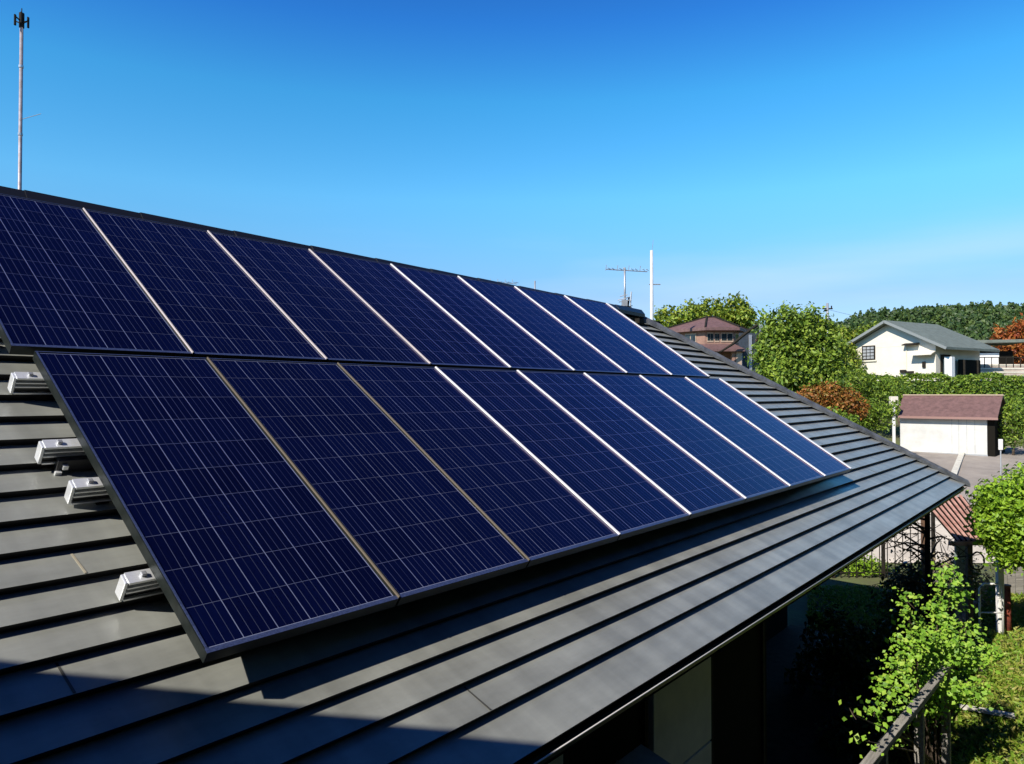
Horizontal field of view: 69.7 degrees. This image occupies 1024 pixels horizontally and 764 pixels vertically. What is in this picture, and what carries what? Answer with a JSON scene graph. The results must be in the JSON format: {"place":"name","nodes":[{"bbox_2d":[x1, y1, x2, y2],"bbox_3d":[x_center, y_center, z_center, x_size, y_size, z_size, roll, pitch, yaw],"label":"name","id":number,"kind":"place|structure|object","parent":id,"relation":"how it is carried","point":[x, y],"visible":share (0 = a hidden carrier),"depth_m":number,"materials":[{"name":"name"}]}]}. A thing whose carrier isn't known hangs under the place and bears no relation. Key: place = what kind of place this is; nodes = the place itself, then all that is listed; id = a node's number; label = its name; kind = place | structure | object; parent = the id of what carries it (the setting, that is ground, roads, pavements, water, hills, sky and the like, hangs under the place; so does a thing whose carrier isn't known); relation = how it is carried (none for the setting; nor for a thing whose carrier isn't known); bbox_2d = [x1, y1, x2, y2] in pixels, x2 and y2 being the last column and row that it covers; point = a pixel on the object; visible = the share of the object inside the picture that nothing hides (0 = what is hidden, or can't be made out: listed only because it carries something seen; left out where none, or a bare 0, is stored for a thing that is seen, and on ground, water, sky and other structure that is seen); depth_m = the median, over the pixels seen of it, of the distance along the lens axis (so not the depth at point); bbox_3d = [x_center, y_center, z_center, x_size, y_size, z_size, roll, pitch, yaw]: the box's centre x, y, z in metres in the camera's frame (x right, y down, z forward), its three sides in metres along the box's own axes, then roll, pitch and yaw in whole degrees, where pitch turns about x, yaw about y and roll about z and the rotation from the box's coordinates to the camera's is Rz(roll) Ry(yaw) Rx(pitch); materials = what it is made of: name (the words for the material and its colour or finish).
{"place":"outdoors","nodes":[
{"label":"outdoors","id":0,"kind":"place"},
{"bbox_2d":[0,0,1023,324],"label":"sky","id":1,"kind":"structure","parent":0,"point":[851,156],"materials":[{"name":"blue"}]},
{"bbox_2d":[667,316,762,371],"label":"brown roofed house","id":2,"kind":"structure","parent":0,"point":[730,340],"depth_m":44.87,"materials":[{"name":"tile"}]},
{"bbox_2d":[685,333,695,341],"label":"window","id":3,"kind":"structure","parent":2,"relation":"in","point":[692,336],"depth_m":45.56,"materials":[{"name":"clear glass"}]},
{"bbox_2d":[707,332,713,341],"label":"window","id":4,"kind":"structure","parent":2,"relation":"in","point":[710,335],"depth_m":44.88,"materials":[{"name":"clear glass"}]},
{"bbox_2d":[715,332,718,341],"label":"window","id":5,"kind":"structure","parent":2,"relation":"in","point":[716,333],"depth_m":44.88,"materials":[{"name":"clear glass"}]},
{"bbox_2d":[721,332,732,341],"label":"window","id":6,"kind":"structure","parent":2,"relation":"in","point":[725,336],"depth_m":44.88,"materials":[{"name":"clear glass"}]},
{"bbox_2d":[787,416,1023,763],"bbox_3d":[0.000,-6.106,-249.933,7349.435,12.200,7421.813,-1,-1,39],"label":"ground","id":7,"kind":"structure","parent":0,"point":[796,613],"depth_m":14.83,"materials":[{"name":"green plant"}]},
{"bbox_2d":[14,8,39,189],"bbox_3d":[-9.947,-1.671,15.030,0.567,12.030,0.262,0,-1,0],"label":"radio mast","id":8,"kind":"object","parent":7,"relation":"on","point":[21,19],"visible":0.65,"depth_m":15.07,"materials":[{"name":"paint"}]},
{"bbox_2d":[0,186,969,763],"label":"house","id":9,"kind":"structure","parent":7,"relation":"on","point":[680,642],"depth_m":3.37,"materials":[{"name":"metal"}]},
{"bbox_2d":[7,372,51,400],"bbox_3d":[0.132,0.076,6.451,0.131,0.145,7.823,-1,-1,39],"label":"mounting rail","id":10,"kind":"object","parent":9,"relation":"on","point":[27,383],"visible":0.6,"depth_m":3.45,"materials":[{"name":"grey"}]},
{"bbox_2d":[35,438,93,475],"bbox_3d":[0.468,0.374,6.154,0.131,0.156,7.853,-1,-1,39],"label":"mounting rail","id":11,"kind":"object","parent":9,"relation":"on","point":[65,454],"visible":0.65,"depth_m":3.14,"materials":[{"name":"grey"}]},
{"bbox_2d":[64,477,111,504],"bbox_3d":[0.655,0.518,6.022,0.131,0.145,7.818,-1,-1,39],"label":"mounting rail","id":12,"kind":"object","parent":9,"relation":"on","point":[85,490],"visible":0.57,"depth_m":3.01,"materials":[{"name":"grey"}]},
{"bbox_2d":[115,568,162,602],"bbox_3d":[1.018,0.824,5.727,0.131,0.145,7.810,-1,-1,39],"label":"mounting rail","id":13,"kind":"object","parent":9,"relation":"on","point":[137,584],"visible":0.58,"depth_m":2.72,"materials":[{"name":"grey"}]},
{"bbox_2d":[33,351,399,662],"bbox_3d":[-1.385,0.404,3.328,1.639,1.120,0.865,-1,-1,39],"label":"solar panel","id":14,"kind":"object","parent":13,"relation":"attached to","point":[242,539],"visible":1,"depth_m":3.17,"materials":[{"name":"blue"}]},
{"bbox_2d":[209,358,529,605],"bbox_3d":[-0.825,0.416,4.016,1.639,1.120,0.902,-1,-1,39],"label":"solar panel","id":15,"kind":"object","parent":13,"relation":"attached to","point":[412,518],"visible":0.91,"depth_m":3.89,"materials":[{"name":"blue"}]},
{"bbox_2d":[339,363,620,566],"bbox_3d":[-0.250,0.428,4.722,1.639,1.120,0.911,-1,-1,39],"label":"solar panel","id":16,"kind":"object","parent":13,"relation":"attached to","point":[534,508],"visible":0.92,"depth_m":4.62,"materials":[{"name":"blue glass"}]},
{"bbox_2d":[438,367,691,540],"bbox_3d":[0.352,0.440,5.462,1.639,1.120,0.993,-1,-1,39],"label":"solar panel","id":17,"kind":"object","parent":13,"relation":"on","point":[620,493],"visible":0.92,"depth_m":5.38,"materials":[{"name":"blue glass"}]},
{"bbox_2d":[519,370,746,518],"bbox_3d":[0.995,0.453,6.252,1.639,1.120,1.042,-1,-1,39],"label":"solar panel","id":18,"kind":"object","parent":13,"relation":"attached to","point":[693,485],"visible":0.94,"depth_m":6.18,"materials":[{"name":"blue glass"}]},
{"bbox_2d":[586,373,790,502],"bbox_3d":[1.669,0.467,7.081,1.639,1.120,1.095,-1,-1,39],"label":"solar panel","id":19,"kind":"object","parent":13,"relation":"attached to","point":[742,471],"visible":0.92,"depth_m":7.03,"materials":[{"name":"blue glass"}]},
{"bbox_2d":[642,375,825,489],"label":"solar panel","id":20,"kind":"object","parent":13,"relation":"on","point":[789,466],"visible":0.94,"depth_m":7.89,"materials":[{"name":"blue glass"}]},
{"bbox_2d":[687,377,851,478],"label":"solar panel","id":21,"kind":"object","parent":13,"relation":"on","point":[817,456],"visible":0.92,"depth_m":8.72,"materials":[{"name":"blue glass"}]},
{"bbox_2d":[490,279,535,288],"bbox_3d":[0.012,-1.690,16.093,0.997,1.120,0.230,0,-1,-4],"label":"tv antenna","id":22,"kind":"object","parent":9,"relation":"on","point":[517,282],"visible":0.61,"depth_m":16.07,"materials":[{"name":"metal"}]},
{"bbox_2d":[563,701,647,763],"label":"window","id":23,"kind":"structure","parent":9,"relation":"in","point":[621,736],"depth_m":4.59,"materials":[{"name":"black glass"}]},
{"bbox_2d":[605,265,648,307],"bbox_3d":[1.908,-1.555,12.269,0.832,0.789,0.194,0,-1,-7],"label":"tv antenna","id":24,"kind":"object","parent":9,"relation":"on","point":[624,302],"visible":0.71,"depth_m":12.22,"materials":[{"name":"metal"}]},
{"bbox_2d":[634,318,644,323],"bbox_3d":[1.956,-0.937,11.317,0.100,0.070,0.160,-1,-1,39],"label":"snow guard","id":25,"kind":"object","parent":9,"relation":"on","point":[639,320],"visible":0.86,"depth_m":11.27,"materials":[{"name":"black metal"}]},
{"bbox_2d":[615,744,670,763],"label":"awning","id":26,"kind":"object","parent":9,"relation":"attached to","point":[640,754],"visible":1,"depth_m":4.62,"materials":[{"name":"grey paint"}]},
{"bbox_2d":[709,622,764,763],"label":"window","id":27,"kind":"structure","parent":9,"relation":"in","point":[738,671],"depth_m":6.13,"materials":[{"name":"black glass"}]},
{"bbox_2d":[649,244,660,319],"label":"white pole","id":28,"kind":"object","parent":7,"relation":"on","point":[651,284],"visible":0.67,"depth_m":42.03,"materials":[{"name":"metal"}]},
{"bbox_2d":[653,291,761,328],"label":"tree","id":29,"kind":"object","parent":7,"relation":"on","point":[742,314],"visible":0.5,"depth_m":59.38,"materials":[{"name":"green plant"}]},
{"bbox_2d":[744,300,854,400],"bbox_3d":[13.274,-0.106,33.558,5.123,7.394,3.661,0,-1,0],"label":"tree","id":30,"kind":"object","parent":7,"relation":"on","point":[797,354],"visible":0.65,"depth_m":33.41,"materials":[{"name":"green plant"}]},
{"bbox_2d":[822,303,832,332],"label":"utility pole","id":31,"kind":"object","parent":7,"relation":"on","point":[827,307],"visible":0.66,"depth_m":72.03,"materials":[{"name":"metal"}]},
{"bbox_2d":[831,310,1003,329],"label":"overhead wire","id":32,"kind":"object","parent":31,"relation":"attached to","point":[952,328],"visible":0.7,"depth_m":64.71,"materials":[{"name":"black"}]},
{"bbox_2d":[797,377,870,419],"bbox_3d":[13.340,1.771,30.895,3.518,3.934,1.767,0,-1,0],"label":"shrub","id":33,"kind":"object","parent":7,"relation":"on","point":[841,399],"visible":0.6,"depth_m":30.61,"materials":[{"name":"orange plant"}]},
{"bbox_2d":[822,323,852,342],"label":"shrub","id":34,"kind":"object","parent":7,"relation":"on","point":[843,332],"visible":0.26,"depth_m":109.24,"materials":[{"name":"green plant"}]},
{"bbox_2d":[827,406,861,425],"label":"shrub","id":35,"kind":"object","parent":7,"relation":"on","point":[851,417],"visible":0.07,"depth_m":28.79,"materials":[{"name":"green plant"}]},
{"bbox_2d":[783,599,906,702],"bbox_3d":[4.610,3.847,10.342,1.628,1.456,1.124,0,-1,0],"label":"shrub","id":36,"kind":"object","parent":7,"relation":"on","point":[833,664],"visible":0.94,"depth_m":10.18,"materials":[{"name":"green plant"}]},
{"bbox_2d":[838,336,866,373],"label":"shrub","id":37,"kind":"object","parent":7,"relation":"on","point":[852,356],"visible":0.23,"depth_m":51.59,"materials":[{"name":"green plant"}]},
{"bbox_2d":[846,321,878,338],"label":"shrub","id":38,"kind":"object","parent":7,"relation":"on","point":[858,333],"visible":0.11,"depth_m":109.92,"materials":[{"name":"green plant"}]},
{"bbox_2d":[841,553,896,575],"bbox_3d":[7.767,4.270,16.502,1.610,1.028,1.013,0,-1,0],"label":"shrub","id":39,"kind":"object","parent":7,"relation":"on","point":[860,565],"visible":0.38,"depth_m":16.33,"materials":[{"name":"green plant"}]},
{"bbox_2d":[812,694,940,763],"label":"shrub","id":40,"kind":"object","parent":7,"relation":"on","point":[862,727],"visible":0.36,"depth_m":8.42,"materials":[{"name":"green plant"}]},
{"bbox_2d":[843,364,910,426],"bbox_3d":[18.831,1.319,38.020,3.445,4.464,1.899,0,-1,0],"label":"shrub","id":41,"kind":"object","parent":7,"relation":"on","point":[874,393],"visible":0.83,"depth_m":37.75,"materials":[{"name":"green plant"}]},
{"bbox_2d":[854,397,900,433],"bbox_3d":[15.949,2.129,32.950,3.064,2.972,1.532,0,-1,0],"label":"shrub","id":42,"kind":"object","parent":7,"relation":"on","point":[887,415],"visible":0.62,"depth_m":32.72,"materials":[{"name":"green plant"}]},
{"bbox_2d":[832,513,935,577],"bbox_3d":[8.146,3.548,16.143,2.300,1.500,0.060,0,-1,0],"label":"bar fence","id":43,"kind":"object","parent":7,"relation":"on","point":[883,550],"visible":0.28,"depth_m":16.12,"materials":[{"name":"brown metal"}]},
{"bbox_2d":[870,559,935,613],"bbox_3d":[7.743,4.093,14.188,1.556,1.436,1.102,0,-1,0],"label":"shrub","id":44,"kind":"object","parent":7,"relation":"on","point":[888,598],"visible":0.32,"depth_m":14.07,"materials":[{"name":"green plant"}]},
{"bbox_2d":[855,607,951,695],"bbox_3d":[5.558,3.908,10.534,1.488,1.340,0.977,0,-1,0],"label":"shrub","id":45,"kind":"object","parent":7,"relation":"on","point":[887,627],"visible":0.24,"depth_m":10.48,"materials":[{"name":"green plant"}]},
{"bbox_2d":[860,661,954,763],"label":"handrail","id":46,"kind":"object","parent":7,"relation":"on","point":[896,729],"visible":0.81,"depth_m":6.98,"materials":[{"name":"grey metal"}]},
{"bbox_2d":[838,557,1007,763],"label":"tree","id":47,"kind":"object","parent":7,"relation":"on","point":[956,692],"visible":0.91,"depth_m":7.67,"materials":[{"name":"green plant"}]},
{"bbox_2d":[847,320,999,380],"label":"cream house","id":48,"kind":"structure","parent":7,"relation":"on","point":[894,348],"depth_m":49.41,"materials":[{"name":"white paint"}]},
{"bbox_2d":[862,345,874,359],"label":"window","id":49,"kind":"structure","parent":48,"relation":"in","point":[868,352],"depth_m":51.56,"materials":[{"name":"white wood"}]},
{"bbox_2d":[940,354,950,373],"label":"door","id":50,"kind":"structure","parent":48,"relation":"in","point":[942,364],"depth_m":47.81,"materials":[{"name":"white wood"}]},
{"bbox_2d":[867,514,983,635],"bbox_3d":[7.025,3.311,12.517,1.706,2.403,1.501,-1,-1,34],"label":"bare tree","id":51,"kind":"object","parent":7,"relation":"on","point":[916,556],"visible":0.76,"depth_m":12.50,"materials":[{"name":"brown plant"}]},
{"bbox_2d":[841,371,1023,415],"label":"hedge","id":52,"kind":"object","parent":7,"relation":"on","point":[1005,385],"visible":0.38,"depth_m":42.00,"materials":[{"name":"green plant"}]},
{"bbox_2d":[916,578,961,619],"bbox_3d":[7.877,4.082,13.551,0.828,1.030,0.697,0,-1,0],"label":"shrub","id":53,"kind":"object","parent":7,"relation":"on","point":[952,610],"visible":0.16,"depth_m":13.46,"materials":[{"name":"green plant"}]},
{"bbox_2d":[932,552,953,588],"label":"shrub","id":54,"kind":"object","parent":7,"relation":"on","point":[944,564],"visible":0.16,"depth_m":14.54,"materials":[{"name":"green plant"}]},
{"bbox_2d":[895,394,1006,456],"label":"garage","id":55,"kind":"structure","parent":7,"relation":"on","point":[945,423],"depth_m":34.65,"materials":[{"name":"grey paint"}]},
{"bbox_2d":[921,495,1004,632],"bbox_3d":[8.144,3.263,13.367,0.946,2.287,0.979,0,-1,0],"label":"garden shelter","id":56,"kind":"object","parent":7,"relation":"on","point":[951,514],"visible":0.47,"depth_m":13.26,"materials":[{"name":"black"}]},
{"bbox_2d":[968,551,984,569],"bbox_3d":[8.121,3.122,12.849,0.296,0.326,0.086,0,-1,0],"label":"hose","id":57,"kind":"object","parent":56,"relation":"hanging from","point":[982,555],"visible":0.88,"depth_m":12.84,"materials":[{"name":"grey rubber"}]},
{"bbox_2d":[954,659,994,677],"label":"shrub","id":58,"kind":"object","parent":7,"relation":"on","point":[986,672],"visible":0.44,"depth_m":10.86,"materials":[{"name":"green plant"}]},
{"bbox_2d":[973,558,994,607],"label":"shrub","id":59,"kind":"object","parent":7,"relation":"on","point":[986,580],"visible":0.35,"depth_m":14.25,"materials":[{"name":"green plant"}]},
{"bbox_2d":[978,583,1003,635],"bbox_3d":[8.298,3.940,12.736,0.436,0.917,0.036,0,-1,0],"label":"tube frame","id":60,"kind":"object","parent":7,"relation":"on","point":[979,598],"visible":0.89,"depth_m":12.72,"materials":[{"name":"white paint"}]},
{"bbox_2d":[963,461,1023,576],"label":"tree","id":61,"kind":"object","parent":7,"relation":"on","point":[998,509],"visible":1,"depth_m":11.79,"materials":[{"name":"green plant"}]},
{"bbox_2d":[977,339,1023,363],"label":"annex","id":62,"kind":"object","parent":7,"relation":"on","point":[1000,353],"visible":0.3,"depth_m":54.47,"materials":[{"name":"black"}]},
{"bbox_2d":[980,353,998,363],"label":"door","id":63,"kind":"structure","parent":62,"relation":"in","point":[987,360],"depth_m":54.66,"materials":[{"name":"white paint"}]},
{"bbox_2d":[980,364,1023,380],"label":"terrace wall","id":64,"kind":"structure","parent":7,"relation":"on","point":[1017,370],"depth_m":50.82,"materials":[{"name":"stone"}]},
{"bbox_2d":[980,357,1023,367],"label":"railing","id":65,"kind":"object","parent":64,"relation":"on","point":[999,362],"visible":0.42,"depth_m":51.04,"materials":[{"name":"metal"}]},
{"bbox_2d":[988,313,1023,363],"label":"tree","id":66,"kind":"object","parent":7,"relation":"on","point":[1016,349],"visible":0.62,"depth_m":65.73,"materials":[{"name":"orange plant"}]},
{"bbox_2d":[1004,584,1011,632],"bbox_3d":[8.716,3.985,12.935,0.118,0.834,0.124,0,-1,0],"label":"rusty post","id":67,"kind":"object","parent":7,"relation":"on","point":[1007,605],"visible":0.89,"depth_m":12.89,"materials":[{"name":"red metal"}]},
{"bbox_2d":[997,393,1023,454],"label":"shrub","id":68,"kind":"object","parent":7,"relation":"on","point":[1015,436],"visible":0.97,"depth_m":33.87,"materials":[{"name":"green plant"}]},
{"bbox_2d":[1004,566,1023,594],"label":"board fence","id":69,"kind":"object","parent":7,"relation":"on","point":[1015,581],"visible":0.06,"depth_m":14.93,"materials":[{"name":"beige wood"}]},
{"bbox_2d":[805,583,1023,763],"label":"grass","id":70,"kind":"structure","parent":0,"point":[1013,690],"depth_m":10.78,"materials":[{"name":"green plant"}]},
{"bbox_2d":[959,704,1014,718],"bbox_3d":[6.150,4.263,9.530,0.600,0.035,0.100,-1,-1,29],"label":"timber offcut","id":71,"kind":"object","parent":70,"relation":"on","point":[996,712],"visible":0.86,"depth_m":9.49,"materials":[{"name":"wood"}]},
{"bbox_2d":[859,513,994,562],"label":"concrete yard","id":72,"kind":"structure","parent":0,"point":[941,530],"depth_m":18.52,"materials":[{"name":"grey concrete"}]},
{"bbox_2d":[950,610,965,621],"bbox_3d":[8.201,4.314,13.526,0.445,0.242,0.462,0,-1,-20],"label":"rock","id":73,"kind":"object","parent":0,"point":[962,615],"visible":0.33,"depth_m":13.37,"materials":[{"name":"grey stone"}]},
{"bbox_2d":[911,446,1023,504],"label":"road","id":74,"kind":"structure","parent":0,"point":[973,469],"depth_m":31.49,"materials":[{"name":"grey asphalt"}]},
{"bbox_2d":[889,396,897,442],"bbox_3d":[17.973,2.034,35.461,1.222,2.675,0.260,0,-1,0],"label":"lamp post","id":75,"kind":"object","parent":74,"relation":"on","point":[893,398],"visible":0.5,"depth_m":35.41,"materials":[{"name":"beige"}]},
{"bbox_2d":[951,452,964,474],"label":"kerb","id":76,"kind":"structure","parent":74,"relation":"on","point":[957,464],"depth_m":31.15,"materials":[{"name":"stone"}]},
{"bbox_2d":[998,439,1002,474],"bbox_3d":[19.241,2.961,28.954,0.140,1.420,0.080,0,-1,0],"label":"sign post","id":77,"kind":"object","parent":74,"relation":"on","point":[1000,444],"visible":0.96,"depth_m":28.93,"materials":[{"name":"grey paint"}]},
{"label":"hills","id":78,"kind":"structure","parent":0,"visible":0},
{"bbox_2d":[748,300,1023,348],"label":"forest","id":79,"kind":"object","parent":78,"relation":"on","point":[956,317],"visible":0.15,"depth_m":291.09,"materials":[{"name":"green plant"}]},
{"bbox_3d":[-0.197,-0.173,6.648,0.131,0.145,7.941,-1,-1,39],"label":"rail","id":80,"kind":"object","parent":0,"visible":0},
{"bbox_2d":[0,194,193,356],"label":"solar panel","id":81,"kind":"object","parent":80,"relation":"attached to","point":[69,282],"visible":0.94,"depth_m":4.18,"materials":[{"name":"blue"}]},
{"bbox_2d":[85,209,327,362],"bbox_3d":[-2.117,-0.664,5.014,1.576,1.113,0.912,-1,-1,39],"label":"solar panel","id":82,"kind":"object","parent":80,"relation":"attached to","point":[211,297],"visible":0.85,"depth_m":4.92,"materials":[{"name":"blue"}]},
{"bbox_2d":[211,232,430,366],"bbox_3d":[-1.526,-0.652,5.740,1.576,1.113,0.954,-1,-1,39],"label":"solar panel","id":83,"kind":"object","parent":80,"relation":"attached to","point":[329,312],"visible":0.85,"depth_m":5.66,"materials":[{"name":"blue"}]},
{"bbox_2d":[312,250,510,369],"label":"solar panel","id":84,"kind":"object","parent":80,"relation":"attached to","point":[428,327],"visible":0.87,"depth_m":6.42,"materials":[{"name":"blue glass"}]},
{"bbox_2d":[394,265,574,372],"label":"solar panel","id":85,"kind":"object","parent":80,"relation":"attached to","point":[511,342],"visible":0.85,"depth_m":7.19,"materials":[{"name":"blue glass"}]},
{"bbox_2d":[461,277,627,374],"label":"solar panel","id":86,"kind":"object","parent":80,"relation":"attached to","point":[578,353],"visible":0.88,"depth_m":7.96,"materials":[{"name":"blue glass"}]},
{"bbox_2d":[517,287,672,376],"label":"solar panel","id":87,"kind":"object","parent":80,"relation":"attached to","point":[621,351],"visible":0.85,"depth_m":8.76,"materials":[{"name":"blue glass"}]},
{"bbox_2d":[567,296,709,377],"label":"solar panel","id":88,"kind":"object","parent":80,"relation":"attached to","point":[665,356],"visible":0.85,"depth_m":9.58,"materials":[{"name":"blue glass"}]}
]}

